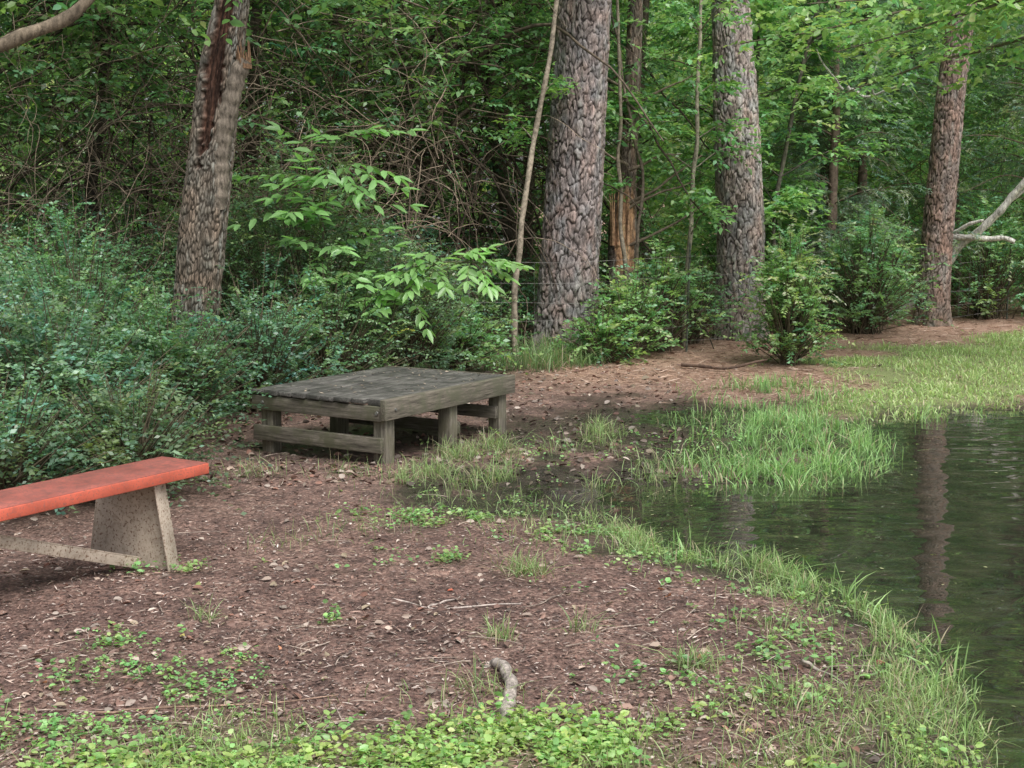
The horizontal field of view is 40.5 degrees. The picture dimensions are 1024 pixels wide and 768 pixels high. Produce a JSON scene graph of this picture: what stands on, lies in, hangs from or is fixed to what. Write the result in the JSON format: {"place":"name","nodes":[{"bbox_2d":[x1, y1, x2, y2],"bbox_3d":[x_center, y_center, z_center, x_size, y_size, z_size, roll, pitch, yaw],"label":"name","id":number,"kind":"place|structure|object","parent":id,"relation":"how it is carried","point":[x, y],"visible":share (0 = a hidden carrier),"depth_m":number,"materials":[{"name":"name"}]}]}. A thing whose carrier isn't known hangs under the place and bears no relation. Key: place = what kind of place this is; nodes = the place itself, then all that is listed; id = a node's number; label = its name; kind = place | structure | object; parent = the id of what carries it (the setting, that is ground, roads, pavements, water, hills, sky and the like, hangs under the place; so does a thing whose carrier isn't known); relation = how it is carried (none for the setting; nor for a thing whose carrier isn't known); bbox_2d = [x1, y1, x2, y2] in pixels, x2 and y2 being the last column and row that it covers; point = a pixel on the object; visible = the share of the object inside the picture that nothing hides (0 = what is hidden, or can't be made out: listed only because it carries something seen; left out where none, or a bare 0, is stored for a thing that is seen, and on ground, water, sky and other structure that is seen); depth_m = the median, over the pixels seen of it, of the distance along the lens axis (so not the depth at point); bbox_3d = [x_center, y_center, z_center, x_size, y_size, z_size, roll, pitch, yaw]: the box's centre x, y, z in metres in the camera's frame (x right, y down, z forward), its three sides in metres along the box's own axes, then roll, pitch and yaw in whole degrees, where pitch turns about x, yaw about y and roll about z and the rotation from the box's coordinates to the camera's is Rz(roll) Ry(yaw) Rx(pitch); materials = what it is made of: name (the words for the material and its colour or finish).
{"place":"outdoors","nodes":[
{"label":"outdoors","id":0,"kind":"place"},
{"bbox_2d":[0,327,1006,767],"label":"grass","id":1,"kind":"structure","parent":0,"point":[530,363],"depth_m":5.19,"materials":[{"name":"green plant"}]},
{"bbox_2d":[5,4,1015,203],"label":"sky","id":2,"kind":"structure","parent":0,"point":[753,4],"materials":[{"name":"white"}]},
{"bbox_2d":[0,204,1023,767],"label":"ground","id":3,"kind":"structure","parent":0,"point":[350,598],"depth_m":5.57,"materials":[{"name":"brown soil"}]},
{"bbox_2d":[0,197,67,312],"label":"privet bush","id":4,"kind":"object","parent":3,"relation":"on","point":[2,263],"visible":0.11,"depth_m":10.70,"materials":[{"name":"green plant"}]},
{"bbox_2d":[0,186,79,318],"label":"privet bush","id":5,"kind":"object","parent":3,"relation":"on","point":[15,187],"visible":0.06,"depth_m":12.65,"materials":[{"name":"green plant"}]},
{"bbox_2d":[0,221,130,390],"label":"privet bush","id":6,"kind":"object","parent":3,"relation":"on","point":[18,248],"visible":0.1,"depth_m":9.49,"materials":[{"name":"green plant"}]},
{"bbox_2d":[24,0,146,293],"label":"forest tree","id":7,"kind":"object","parent":3,"relation":"on","point":[98,138],"visible":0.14,"depth_m":14.03,"materials":[{"name":"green plant"}]},
{"bbox_2d":[0,264,175,477],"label":"privet bush","id":8,"kind":"object","parent":3,"relation":"on","point":[5,290],"visible":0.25,"depth_m":8.09,"materials":[{"name":"green plant"}]},
{"bbox_2d":[0,359,181,514],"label":"privet bush","id":9,"kind":"object","parent":3,"relation":"on","point":[16,465],"visible":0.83,"depth_m":6.96,"materials":[{"name":"green plant"}]},
{"bbox_2d":[8,170,175,364],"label":"privet bush","id":10,"kind":"object","parent":3,"relation":"on","point":[103,222],"visible":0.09,"depth_m":12.89,"materials":[{"name":"green plant"}]},
{"bbox_2d":[0,456,208,570],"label":"park bench","id":11,"kind":"object","parent":3,"relation":"on","point":[132,522],"visible":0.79,"depth_m":5.92,"materials":[{"name":"red paint"}]},
{"bbox_2d":[0,265,219,477],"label":"privet bush","id":12,"kind":"object","parent":3,"relation":"on","point":[61,366],"visible":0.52,"depth_m":7.97,"materials":[{"name":"green plant"}]},
{"bbox_2d":[0,187,238,391],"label":"privet bush","id":13,"kind":"object","parent":3,"relation":"on","point":[87,254],"visible":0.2,"depth_m":10.76,"materials":[{"name":"green plant"}]},
{"bbox_2d":[0,200,259,432],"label":"privet bush","id":14,"kind":"object","parent":3,"relation":"on","point":[71,277],"visible":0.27,"depth_m":9.08,"materials":[{"name":"green plant"}]},
{"bbox_2d":[23,360,271,514],"bbox_3d":[-2.037,0.419,7.435,1.507,1.097,1.486,0,8,0],"label":"privet bush","id":15,"kind":"object","parent":3,"relation":"on","point":[112,438],"visible":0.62,"depth_m":7.36,"materials":[{"name":"green plant"}]},
{"bbox_2d":[44,275,294,440],"bbox_3d":[-2.286,0.004,9.085,1.694,1.449,1.764,0,8,0],"label":"privet bush","id":16,"kind":"object","parent":3,"relation":"on","point":[198,371],"visible":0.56,"depth_m":8.97,"materials":[{"name":"green plant"}]},
{"bbox_2d":[0,599,350,762],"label":"clover patch","id":17,"kind":"object","parent":3,"relation":"on","point":[55,719],"visible":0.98,"depth_m":4.38,"materials":[{"name":"green plant"}]},
{"bbox_2d":[0,0,380,52],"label":"shade tree","id":18,"kind":"object","parent":3,"relation":"on","point":[64,19],"visible":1,"depth_m":6.71,"materials":[{"name":"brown plant"}]},
{"bbox_2d":[97,183,321,374],"bbox_3d":[-2.616,-0.867,12.379,2.219,2.233,2.331,4,9,30],"label":"privet bush","id":19,"kind":"object","parent":3,"relation":"on","point":[229,257],"visible":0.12,"depth_m":12.10,"materials":[{"name":"green plant"}]},
{"bbox_2d":[122,0,334,311],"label":"forest tree","id":20,"kind":"object","parent":3,"relation":"on","point":[254,19],"visible":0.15,"depth_m":16.33,"materials":[{"name":"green plant"}]},
{"bbox_2d":[7,0,470,407],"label":"broken tree","id":21,"kind":"object","parent":3,"relation":"on","point":[225,66],"visible":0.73,"depth_m":10.33,"materials":[{"name":"brown plant"}]},
{"bbox_2d":[170,244,360,420],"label":"privet bush","id":22,"kind":"object","parent":3,"relation":"on","point":[276,370],"visible":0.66,"depth_m":10.26,"materials":[{"name":"green plant"}]},
{"bbox_2d":[162,105,474,383],"bbox_3d":[-1.700,-0.973,11.830,2.593,2.778,2.445,-7,10,-42],"label":"privet bush","id":23,"kind":"object","parent":3,"relation":"on","point":[271,221],"visible":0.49,"depth_m":11.59,"materials":[{"name":"green plant"}]},
{"bbox_2d":[220,237,462,417],"bbox_3d":[-1.436,-0.350,10.976,1.849,1.616,1.716,5,9,31],"label":"privet bush","id":24,"kind":"object","parent":3,"relation":"on","point":[325,303],"visible":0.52,"depth_m":10.93,"materials":[{"name":"green plant"}]},
{"bbox_2d":[227,120,534,365],"bbox_3d":[-1.085,-0.996,11.139,2.530,2.238,0.945,0,8,0],"label":"hickory sapling","id":25,"kind":"object","parent":3,"relation":"on","point":[442,288],"visible":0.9,"depth_m":11.04,"materials":[{"name":"green plant"}]},
{"bbox_2d":[290,1,472,297],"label":"forest tree","id":26,"kind":"object","parent":3,"relation":"on","point":[419,148],"visible":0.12,"depth_m":16.65,"materials":[{"name":"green plant"}]},
{"bbox_2d":[251,366,514,463],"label":"wooden platform","id":27,"kind":"structure","parent":3,"relation":"on","point":[396,396],"depth_m":8.79,"materials":[{"name":"grey wood"}]},
{"bbox_2d":[264,195,518,352],"bbox_3d":[-1.308,-0.950,13.561,2.419,1.842,2.329,6,9,37],"label":"privet bush","id":28,"kind":"object","parent":3,"relation":"on","point":[417,235],"visible":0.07,"depth_m":13.56,"materials":[{"name":"green plant"}]},
{"bbox_2d":[309,209,522,371],"bbox_3d":[-0.940,-0.653,11.928,2.072,1.721,1.956,0,8,0],"label":"privet bush","id":29,"kind":"object","parent":3,"relation":"on","point":[415,338],"visible":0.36,"depth_m":11.89,"materials":[{"name":"green plant"}]},
{"bbox_2d":[406,292,542,374],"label":"understory shrub","id":30,"kind":"object","parent":3,"relation":"on","point":[488,336],"visible":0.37,"depth_m":12.54,"materials":[{"name":"green plant"}]},
{"bbox_2d":[424,261,543,351],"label":"understory shrub","id":31,"kind":"object","parent":3,"relation":"on","point":[493,308],"visible":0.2,"depth_m":13.93,"materials":[{"name":"green plant"}]},
{"bbox_2d":[441,228,537,346],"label":"privet bush","id":32,"kind":"object","parent":3,"relation":"on","point":[495,282],"visible":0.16,"depth_m":14.81,"materials":[{"name":"green plant"}]},
{"bbox_2d":[483,658,517,721],"bbox_3d":[-0.045,1.010,4.463,0.139,0.145,0.668,-1,8,-8],"label":"exposed root","id":33,"kind":"object","parent":3,"relation":"on","point":[512,681],"visible":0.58,"depth_m":4.43,"materials":[{"name":"grey plant"}]},
{"bbox_2d":[16,681,989,767],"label":"broadleaf weeds","id":34,"kind":"object","parent":3,"relation":"on","point":[486,736],"visible":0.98,"depth_m":3.96,"materials":[{"name":"green plant"}]},
{"bbox_2d":[0,352,1021,767],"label":"fallen leaves","id":35,"kind":"object","parent":3,"relation":"on","point":[364,594],"depth_m":5.38,"materials":[{"name":"brown plant"}]},
{"bbox_2d":[0,0,1023,356],"bbox_3d":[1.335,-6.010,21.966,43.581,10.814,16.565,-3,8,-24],"label":"forest foliage","id":36,"kind":"object","parent":3,"relation":"on","point":[522,62],"visible":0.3,"depth_m":15.46,"materials":[{"name":"green plant"}]},
{"bbox_2d":[0,0,1023,377],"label":"vine tangle","id":37,"kind":"object","parent":3,"relation":"on","point":[428,182],"visible":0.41,"depth_m":13.63,"materials":[{"name":"brown plant"}]},
{"bbox_2d":[109,403,940,715],"bbox_3d":[0.243,0.564,7.610,3.303,0.122,6.788,1,8,10],"label":"ground ivy","id":38,"kind":"object","parent":3,"relation":"on","point":[619,551],"visible":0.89,"depth_m":5.76,"materials":[{"name":"green plant"}]},
{"bbox_2d":[440,0,610,333],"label":"forest tree","id":39,"kind":"object","parent":3,"relation":"on","point":[509,232],"visible":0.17,"depth_m":15.97,"materials":[{"name":"brown plant"}]},
{"bbox_2d":[489,0,581,362],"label":"sapling","id":40,"kind":"object","parent":3,"relation":"on","point":[545,88],"visible":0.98,"depth_m":13.12,"materials":[{"name":"brown plant"}]},
{"bbox_2d":[521,5,552,298],"bbox_3d":[0.125,-5.214,19.255,2.742,8.456,2.462,0,8,0],"label":"forest tree","id":41,"kind":"object","parent":3,"relation":"on","point":[532,184],"visible":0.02,"depth_m":19.25,"materials":[{"name":"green plant"}]},
{"bbox_2d":[528,0,611,357],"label":"pine tree","id":42,"kind":"object","parent":3,"relation":"on","point":[572,211],"visible":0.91,"depth_m":13.73,"materials":[{"name":"brown plant"}]},
{"bbox_2d":[544,0,644,294],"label":"sapling","id":43,"kind":"object","parent":3,"relation":"on","point":[610,128],"visible":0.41,"depth_m":14.53,"materials":[{"name":"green plant"}]},
{"bbox_2d":[544,295,649,367],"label":"understory shrub","id":44,"kind":"object","parent":3,"relation":"on","point":[607,341],"visible":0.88,"depth_m":13.32,"materials":[{"name":"green plant"}]},
{"bbox_2d":[226,234,1012,353],"bbox_3d":[2.195,-0.945,15.025,10.726,1.200,0.939,-5,9,-31],"label":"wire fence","id":45,"kind":"object","parent":3,"relation":"on","point":[688,296],"visible":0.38,"depth_m":14.25,"materials":[{"name":"grey metal"}]},
{"bbox_2d":[536,198,712,319],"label":"understory shrub","id":46,"kind":"object","parent":3,"relation":"on","point":[604,251],"visible":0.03,"depth_m":16.44,"materials":[{"name":"green plant"}]},
{"bbox_2d":[546,0,711,284],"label":"forest tree","id":47,"kind":"object","parent":3,"relation":"on","point":[646,3],"visible":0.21,"depth_m":19.56,"materials":[{"name":"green plant"}]},
{"bbox_2d":[575,260,685,362],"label":"understory shrub","id":48,"kind":"object","parent":3,"relation":"on","point":[643,314],"visible":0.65,"depth_m":13.66,"materials":[{"name":"green plant"}]},
{"bbox_2d":[607,0,697,311],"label":"sapling","id":49,"kind":"object","parent":3,"relation":"on","point":[673,129],"visible":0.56,"depth_m":14.33,"materials":[{"name":"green plant"}]},
{"bbox_2d":[605,0,703,337],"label":"dead tree snag","id":50,"kind":"object","parent":3,"relation":"on","point":[629,158],"visible":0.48,"depth_m":14.93,"materials":[{"name":"brown wood"}]},
{"bbox_2d":[599,223,733,352],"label":"understory shrub","id":51,"kind":"object","parent":3,"relation":"on","point":[666,267],"visible":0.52,"depth_m":14.18,"materials":[{"name":"green plant"}]},
{"bbox_2d":[652,250,747,343],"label":"understory shrub","id":52,"kind":"object","parent":3,"relation":"on","point":[695,335],"visible":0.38,"depth_m":15.10,"materials":[{"name":"green plant"}]},
{"bbox_2d":[632,0,773,346],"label":"sapling","id":53,"kind":"object","parent":3,"relation":"on","point":[700,197],"visible":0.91,"depth_m":14.61,"materials":[{"name":"green plant"}]},
{"bbox_2d":[652,0,820,188],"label":"forest tree","id":54,"kind":"object","parent":3,"relation":"on","point":[702,115],"visible":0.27,"depth_m":20.32,"materials":[{"name":"green plant"}]},
{"bbox_2d":[711,0,770,340],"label":"pine tree","id":55,"kind":"object","parent":3,"relation":"on","point":[739,185],"visible":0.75,"depth_m":15.38,"materials":[{"name":"brown plant"}]},
{"bbox_2d":[643,0,849,241],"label":"sapling","id":56,"kind":"object","parent":3,"relation":"on","point":[799,222],"visible":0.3,"depth_m":16.83,"materials":[{"name":"green plant"}]},
{"bbox_2d":[471,312,1023,417],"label":"pine straw","id":57,"kind":"object","parent":3,"relation":"on","point":[731,348],"visible":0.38,"depth_m":12.99,"materials":[{"name":"brown plant"}]},
{"bbox_2d":[673,194,852,318],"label":"understory shrub","id":58,"kind":"object","parent":3,"relation":"on","point":[709,255],"visible":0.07,"depth_m":17.51,"materials":[{"name":"green plant"}]},
{"bbox_2d":[554,501,1022,767],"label":"shore grass","id":59,"kind":"structure","parent":3,"relation":"on","point":[795,577],"depth_m":4.67,"materials":[{"name":"green plant"}]},
{"bbox_2d":[723,210,855,366],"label":"privet shrub","id":60,"kind":"object","parent":3,"relation":"on","point":[790,342],"visible":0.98,"depth_m":13.12,"materials":[{"name":"green plant"}]},
{"bbox_2d":[699,0,898,324],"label":"sapling","id":61,"kind":"object","parent":3,"relation":"on","point":[791,195],"visible":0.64,"depth_m":16.23,"materials":[{"name":"green plant"}]},
{"bbox_2d":[765,244,848,330],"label":"understory shrub","id":62,"kind":"object","parent":3,"relation":"on","point":[826,306],"visible":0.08,"depth_m":16.30,"materials":[{"name":"green plant"}]},
{"bbox_2d":[650,370,994,491],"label":"flooded grass","id":63,"kind":"structure","parent":3,"relation":"on","point":[785,472],"depth_m":9.13,"materials":[{"name":"green plant"}]},
{"bbox_2d":[753,0,929,304],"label":"forest tree","id":64,"kind":"object","parent":3,"relation":"on","point":[827,166],"visible":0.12,"depth_m":18.98,"materials":[{"name":"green plant"}]},
{"bbox_2d":[760,0,932,323],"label":"cedar tree","id":65,"kind":"object","parent":3,"relation":"on","point":[834,199],"visible":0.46,"depth_m":17.24,"materials":[{"name":"green plant"}]},
{"bbox_2d":[685,0,1023,115],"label":"maple tree","id":66,"kind":"object","parent":3,"relation":"on","point":[916,11],"visible":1,"depth_m":13.24,"materials":[{"name":"green plant"}]},
{"bbox_2d":[767,200,962,334],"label":"understory shrub","id":67,"kind":"object","parent":3,"relation":"on","point":[866,316],"visible":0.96,"depth_m":16.10,"materials":[{"name":"green plant"}]},
{"bbox_2d":[758,0,994,304],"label":"cedar tree","id":68,"kind":"object","parent":3,"relation":"on","point":[862,177],"visible":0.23,"depth_m":18.46,"materials":[{"name":"green plant"}]},
{"bbox_2d":[826,210,938,326],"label":"understory shrub","id":69,"kind":"object","parent":3,"relation":"on","point":[891,313],"visible":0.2,"depth_m":17.11,"materials":[{"name":"green plant"}]},
{"bbox_2d":[816,49,1023,319],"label":"fallen branch","id":70,"kind":"object","parent":3,"relation":"on","point":[1011,197],"visible":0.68,"depth_m":17.48,"materials":[{"name":"grey wood"}]},
{"bbox_2d":[910,3,976,326],"bbox_3d":[5.848,-6.674,17.387,3.902,12.072,4.892,0,8,0],"label":"pine tree","id":71,"kind":"object","parent":3,"relation":"on","point":[938,226],"visible":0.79,"depth_m":17.18,"materials":[{"name":"brown plant"}]},
{"bbox_2d":[893,8,1023,306],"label":"forest tree","id":72,"kind":"object","parent":3,"relation":"on","point":[956,221],"visible":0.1,"depth_m":20.27,"materials":[{"name":"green plant"}]},
{"bbox_2d":[903,187,1023,319],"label":"understory shrub","id":73,"kind":"object","parent":3,"relation":"on","point":[986,285],"visible":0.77,"depth_m":18.20,"materials":[{"name":"green plant"}]},
{"bbox_2d":[919,8,1023,215],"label":"cedar tree","id":74,"kind":"object","parent":3,"relation":"on","point":[1018,107],"visible":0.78,"depth_m":18.20,"materials":[{"name":"green plant"}]},
{"bbox_2d":[964,212,1023,311],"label":"understory shrub","id":75,"kind":"object","parent":3,"relation":"on","point":[1022,232],"visible":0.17,"depth_m":18.94,"materials":[{"name":"green plant"}]},
{"bbox_2d":[979,39,1020,70],"bbox_3d":[6.815,-5.088,18.489,3.902,8.428,2.085,0,8,0],"label":"forest tree","id":76,"kind":"object","parent":3,"relation":"on","point":[1014,55],"visible":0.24,"depth_m":19.14,"materials":[{"name":"green plant"}]},
{"bbox_2d":[512,407,1023,767],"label":"pond water","id":77,"kind":"structure","parent":0,"point":[948,513],"depth_m":6.91,"materials":[{"name":"liquid"}]},
{"bbox_2d":[647,413,1023,706],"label":"floating leaves","id":78,"kind":"object","parent":77,"relation":"on","point":[840,571],"visible":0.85,"depth_m":6.71,"materials":[{"name":"green plant"}]},
{"bbox_2d":[793,326,1023,424],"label":"lawn grass","id":79,"kind":"structure","parent":0,"point":[967,349],"depth_m":12.47,"materials":[{"name":"green plant"}]}
]}

